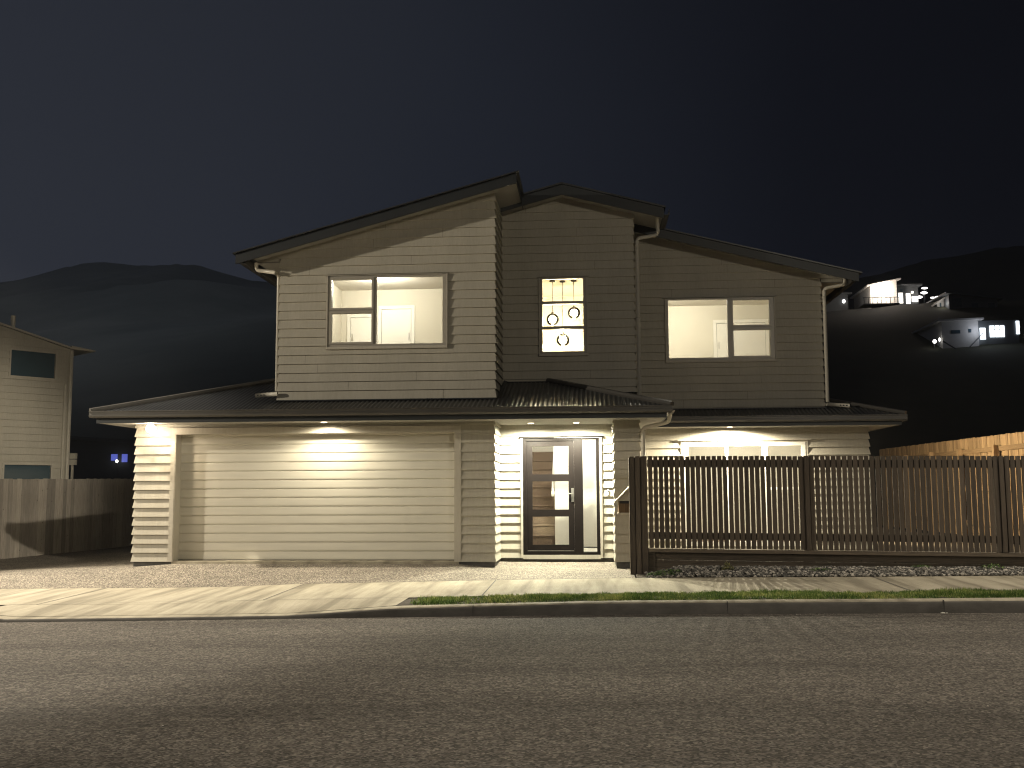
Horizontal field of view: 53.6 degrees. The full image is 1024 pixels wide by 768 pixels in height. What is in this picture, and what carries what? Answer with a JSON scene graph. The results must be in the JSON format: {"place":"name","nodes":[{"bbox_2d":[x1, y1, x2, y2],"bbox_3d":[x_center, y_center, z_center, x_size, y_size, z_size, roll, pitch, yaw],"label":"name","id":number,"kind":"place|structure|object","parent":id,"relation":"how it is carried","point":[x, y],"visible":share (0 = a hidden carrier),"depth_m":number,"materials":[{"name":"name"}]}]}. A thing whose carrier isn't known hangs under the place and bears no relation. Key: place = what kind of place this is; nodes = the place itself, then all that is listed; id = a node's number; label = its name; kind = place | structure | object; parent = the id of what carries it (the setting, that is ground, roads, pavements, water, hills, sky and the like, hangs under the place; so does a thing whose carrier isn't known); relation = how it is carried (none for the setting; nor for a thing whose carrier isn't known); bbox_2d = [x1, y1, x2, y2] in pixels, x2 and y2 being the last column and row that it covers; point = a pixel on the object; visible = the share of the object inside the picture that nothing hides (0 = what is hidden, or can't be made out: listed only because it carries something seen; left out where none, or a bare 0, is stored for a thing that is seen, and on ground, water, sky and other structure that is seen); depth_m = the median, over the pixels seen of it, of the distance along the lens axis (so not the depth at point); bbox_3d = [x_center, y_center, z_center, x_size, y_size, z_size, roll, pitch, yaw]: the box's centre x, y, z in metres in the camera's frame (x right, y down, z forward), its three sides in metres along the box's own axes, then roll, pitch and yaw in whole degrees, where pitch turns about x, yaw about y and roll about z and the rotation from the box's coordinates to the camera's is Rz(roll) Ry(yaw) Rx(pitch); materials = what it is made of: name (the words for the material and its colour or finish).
{"place":"outdoors","nodes":[
{"label":"outdoors","id":0,"kind":"place"},
{"bbox_2d":[0,315,94,478],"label":"neighbour house","id":1,"kind":"structure","parent":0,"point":[36,377],"depth_m":25.13,"materials":[{"name":"paint"}]},
{"bbox_2d":[2,463,52,478],"bbox_3d":[-11.917,2.465,24.878,0.813,1.030,1.011,-1,-6,4],"label":"window","id":2,"kind":"structure","parent":1,"relation":"in","point":[9,470],"depth_m":24.92,"materials":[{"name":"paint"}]},
{"bbox_2d":[9,348,57,379],"bbox_3d":[-11.919,-0.487,25.205,0.788,0.710,0.979,-1,-6,4],"label":"window","id":3,"kind":"structure","parent":1,"relation":"in","point":[23,363],"depth_m":25.21,"materials":[{"name":"glass"}]},
{"bbox_2d":[69,453,76,478],"bbox_3d":[-11.212,2.998,25.763,0.180,2.470,0.100,-1,-6,4],"label":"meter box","id":4,"kind":"object","parent":1,"relation":"attached to","point":[72,460],"visible":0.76,"depth_m":25.83,"materials":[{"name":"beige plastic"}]},
{"bbox_2d":[0,546,634,588],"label":"driveway","id":5,"kind":"structure","parent":0,"point":[108,568],"depth_m":16.30,"materials":[{"name":"beige concrete"}]},
{"bbox_2d":[0,478,134,558],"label":"paling fence","id":6,"kind":"object","parent":5,"relation":"on","point":[45,516],"visible":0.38,"depth_m":24.43,"materials":[{"name":"brown wood"}]},
{"bbox_2d":[0,613,1023,767],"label":"road","id":7,"kind":"structure","parent":0,"point":[914,690],"depth_m":7.20,"materials":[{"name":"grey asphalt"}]},
{"bbox_2d":[0,598,1023,622],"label":"kerb","id":8,"kind":"structure","parent":7,"relation":"on","point":[874,606],"depth_m":11.96,"materials":[{"name":"concrete"}]},
{"bbox_2d":[0,246,1023,616],"bbox_3d":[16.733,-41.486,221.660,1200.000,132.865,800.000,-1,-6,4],"label":"hills","id":9,"kind":"structure","parent":0,"point":[146,332],"depth_m":130.03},
{"bbox_2d":[69,436,135,478],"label":"hillside house","id":10,"kind":"structure","parent":9,"relation":"on","point":[96,458],"depth_m":63.78,"materials":[{"name":"black"}]},
{"bbox_2d":[111,454,117,460],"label":"lit window","id":11,"kind":"structure","parent":10,"relation":"in","point":[113,456],"depth_m":63.70,"materials":[{"name":"blue glass"}]},
{"bbox_2d":[122,454,127,461],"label":"lit window","id":12,"kind":"structure","parent":10,"relation":"in","point":[124,456],"depth_m":63.64,"materials":[{"name":"blue glass"}]},
{"bbox_2d":[821,292,851,311],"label":"hillside house","id":13,"kind":"structure","parent":9,"relation":"on","point":[836,304],"depth_m":150.46,"materials":[{"name":"grey"}]},
{"bbox_2d":[850,278,902,308],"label":"hillside house","id":14,"kind":"structure","parent":9,"relation":"on","point":[877,295],"depth_m":145.12,"materials":[{"name":"grey paint"}]},
{"bbox_2d":[877,288,886,293],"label":"window","id":15,"kind":"structure","parent":14,"relation":"in","point":[879,290],"depth_m":145.11,"materials":[{"name":"white glass"}]},
{"bbox_2d":[896,284,922,304],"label":"hillside house","id":16,"kind":"structure","parent":9,"relation":"on","point":[910,293],"depth_m":145.78,"materials":[{"name":"grey paint"}]},
{"bbox_2d":[898,293,902,302],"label":"lit window","id":17,"kind":"structure","parent":16,"relation":"in","point":[900,295],"depth_m":144.83,"materials":[{"name":"grey glass"}]},
{"bbox_2d":[906,293,910,303],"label":"lit window","id":18,"kind":"structure","parent":16,"relation":"in","point":[908,301],"depth_m":145.71,"materials":[{"name":"grey glass"}]},
{"bbox_2d":[912,296,917,301],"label":"lit window","id":19,"kind":"structure","parent":16,"relation":"in","point":[914,298],"depth_m":145.64,"materials":[{"name":"grey glass"}]},
{"bbox_2d":[932,297,944,306],"bbox_3d":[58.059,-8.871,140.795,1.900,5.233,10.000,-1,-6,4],"label":"hillside house","id":20,"kind":"structure","parent":9,"relation":"on","point":[940,303],"depth_m":136.47,"materials":[{"name":"grey glass"}]},
{"bbox_2d":[927,292,1002,308],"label":"hillside house","id":21,"kind":"structure","parent":9,"relation":"on","point":[953,300],"depth_m":134.25,"materials":[{"name":"black glass"}]},
{"bbox_2d":[952,298,961,306],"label":"window","id":22,"kind":"structure","parent":21,"relation":"in","point":[956,302],"depth_m":134.30,"materials":[{"name":"black glass"}]},
{"bbox_2d":[912,317,1019,348],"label":"hillside house","id":23,"kind":"structure","parent":9,"relation":"on","point":[960,332],"depth_m":114.40,"materials":[{"name":"grey paint"}]},
{"bbox_2d":[951,330,959,333],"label":"window","id":24,"kind":"structure","parent":23,"relation":"in","point":[952,331],"depth_m":114.34,"materials":[{"name":"black glass"}]},
{"bbox_2d":[980,328,985,338],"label":"lit window","id":25,"kind":"structure","parent":23,"relation":"in","point":[982,330],"depth_m":114.07,"materials":[{"name":"white glass"}]},
{"bbox_2d":[989,325,1004,336],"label":"lit window","id":26,"kind":"structure","parent":23,"relation":"in","point":[996,333],"depth_m":114.41,"materials":[{"name":"grey glass"}]},
{"bbox_2d":[1016,321,1019,333],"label":"lit window","id":27,"kind":"structure","parent":23,"relation":"in","point":[1017,322],"depth_m":114.29,"materials":[{"name":"grey glass"}]},
{"bbox_2d":[0,575,1023,604],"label":"footpath","id":28,"kind":"structure","parent":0,"point":[314,591],"depth_m":14.21,"materials":[{"name":"concrete"}]},
{"bbox_2d":[0,0,1023,281],"label":"sky","id":29,"kind":"structure","parent":0,"point":[870,137],"materials":[{"name":"blue"}]},
{"bbox_2d":[397,586,1023,605],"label":"berm ground","id":30,"kind":"structure","parent":0,"point":[406,602],"depth_m":12.42,"materials":[{"name":"green plant"}]},
{"bbox_2d":[0,598,406,616],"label":"vehicle crossing","id":31,"kind":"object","parent":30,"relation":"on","point":[266,606],"visible":1,"depth_m":13.04,"materials":[{"name":"concrete"}]},
{"bbox_2d":[636,565,1023,577],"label":"gravel","id":32,"kind":"structure","parent":0,"point":[800,571],"depth_m":14.95,"materials":[{"name":"grey gravel"}]},
{"bbox_2d":[646,569,680,575],"bbox_3d":[2.277,2.829,15.157,0.553,0.124,0.219,-1,-6,4],"label":"weed plant","id":33,"kind":"object","parent":32,"relation":"on","point":[660,572],"visible":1,"depth_m":15.15,"materials":[{"name":"green plant"}]},
{"bbox_2d":[722,562,733,570],"bbox_3d":[3.223,2.734,15.175,0.215,0.152,0.104,-1,-6,4],"label":"weed plant","id":34,"kind":"object","parent":32,"relation":"on","point":[726,566],"visible":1,"depth_m":15.17,"materials":[{"name":"green plant"}]},
{"bbox_2d":[628,456,1023,577],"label":"slat fence","id":35,"kind":"object","parent":32,"relation":"on","point":[1000,541],"visible":0.95,"depth_m":15.28,"materials":[{"name":"brown wood"}]},
{"bbox_2d":[981,563,1004,569],"bbox_3d":[7.064,2.685,14.882,0.399,0.103,0.159,-1,-6,4],"label":"weed plant","id":36,"kind":"object","parent":32,"relation":"on","point":[992,566],"visible":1,"depth_m":14.88,"materials":[{"name":"green plant"}]},
{"bbox_2d":[711,527,1019,564],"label":"yard","id":37,"kind":"structure","parent":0,"point":[922,544],"depth_m":19.70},
{"bbox_2d":[89,170,907,580],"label":"two storey house","id":38,"kind":"structure","parent":37,"relation":"on","point":[431,392],"depth_m":17.37,"materials":[{"name":"paint"}]},
{"bbox_2d":[178,433,453,559],"bbox_3d":[-3.305,1.895,17.147,4.755,2.143,0.017,-1,-6,4],"label":"garage door","id":39,"kind":"structure","parent":38,"relation":"in","point":[369,496],"depth_m":17.14,"materials":[{"name":"metal"}]},
{"bbox_2d":[326,273,448,349],"bbox_3d":[-2.118,-1.229,17.206,2.125,1.278,0.100,-1,-6,4],"label":"window","id":40,"kind":"structure","parent":38,"relation":"in","point":[372,310],"depth_m":17.19,"materials":[{"name":"metal"}]},
{"bbox_2d":[546,280,558,325],"bbox_3d":[0.784,-1.570,19.645,0.240,0.885,0.240,-1,-6,4],"label":"pendant light","id":41,"kind":"object","parent":38,"relation":"hanging from","point":[552,317],"visible":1,"depth_m":19.64,"materials":[{"name":"glass"}]},
{"bbox_2d":[519,436,602,558],"bbox_3d":[0.863,1.968,17.616,1.470,2.120,0.140,-1,-6,4],"label":"front door","id":42,"kind":"structure","parent":38,"relation":"in","point":[575,549],"depth_m":17.59,"materials":[{"name":"metal"}]},
{"bbox_2d":[557,280,568,346],"bbox_3d":[0.983,-1.366,19.658,0.250,1.290,0.250,-1,-6,4],"label":"pendant light","id":43,"kind":"object","parent":38,"relation":"hanging from","point":[562,340],"visible":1,"depth_m":19.66,"materials":[{"name":"glass"}]},
{"bbox_2d":[537,275,588,356],"bbox_3d":[0.934,-1.227,18.326,0.935,1.458,0.100,-1,-6,4],"label":"window","id":44,"kind":"structure","parent":38,"relation":"in","point":[585,288],"depth_m":18.30,"materials":[{"name":"metal"}]},
{"bbox_2d":[568,280,579,318],"bbox_3d":[1.197,-1.635,19.619,0.240,0.765,0.240,-1,-6,4],"label":"pendant light","id":45,"kind":"object","parent":38,"relation":"hanging from","point":[573,312],"visible":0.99,"depth_m":19.63,"materials":[{"name":"glass"}]},
{"bbox_2d":[662,295,776,362],"bbox_3d":[3.920,-1.030,19.127,2.130,1.254,0.100,-1,-6,4],"label":"window","id":46,"kind":"structure","parent":38,"relation":"in","point":[771,326],"depth_m":19.07,"materials":[{"name":"metal"}]},
{"bbox_2d":[678,439,810,548],"bbox_3d":[4.320,2.038,18.769,2.440,2.028,0.105,-1,-6,4],"label":"sliding door","id":47,"kind":"structure","parent":38,"relation":"in","point":[764,443],"depth_m":18.81,"materials":[{"name":"white metal"}]},
{"bbox_2d":[614,487,648,513],"bbox_3d":[1.924,2.280,16.116,0.574,1.372,0.370,-1,-6,4],"label":"letterbox","id":48,"kind":"object","parent":37,"relation":"on","point":[622,499],"visible":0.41,"depth_m":16.02,"materials":[{"name":"brown wood"}]},
{"bbox_2d":[879,432,1023,535],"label":"boundary fence","id":49,"kind":"object","parent":37,"relation":"on","point":[1008,444],"visible":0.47,"depth_m":23.09,"materials":[{"name":"brown wood"}]}
]}

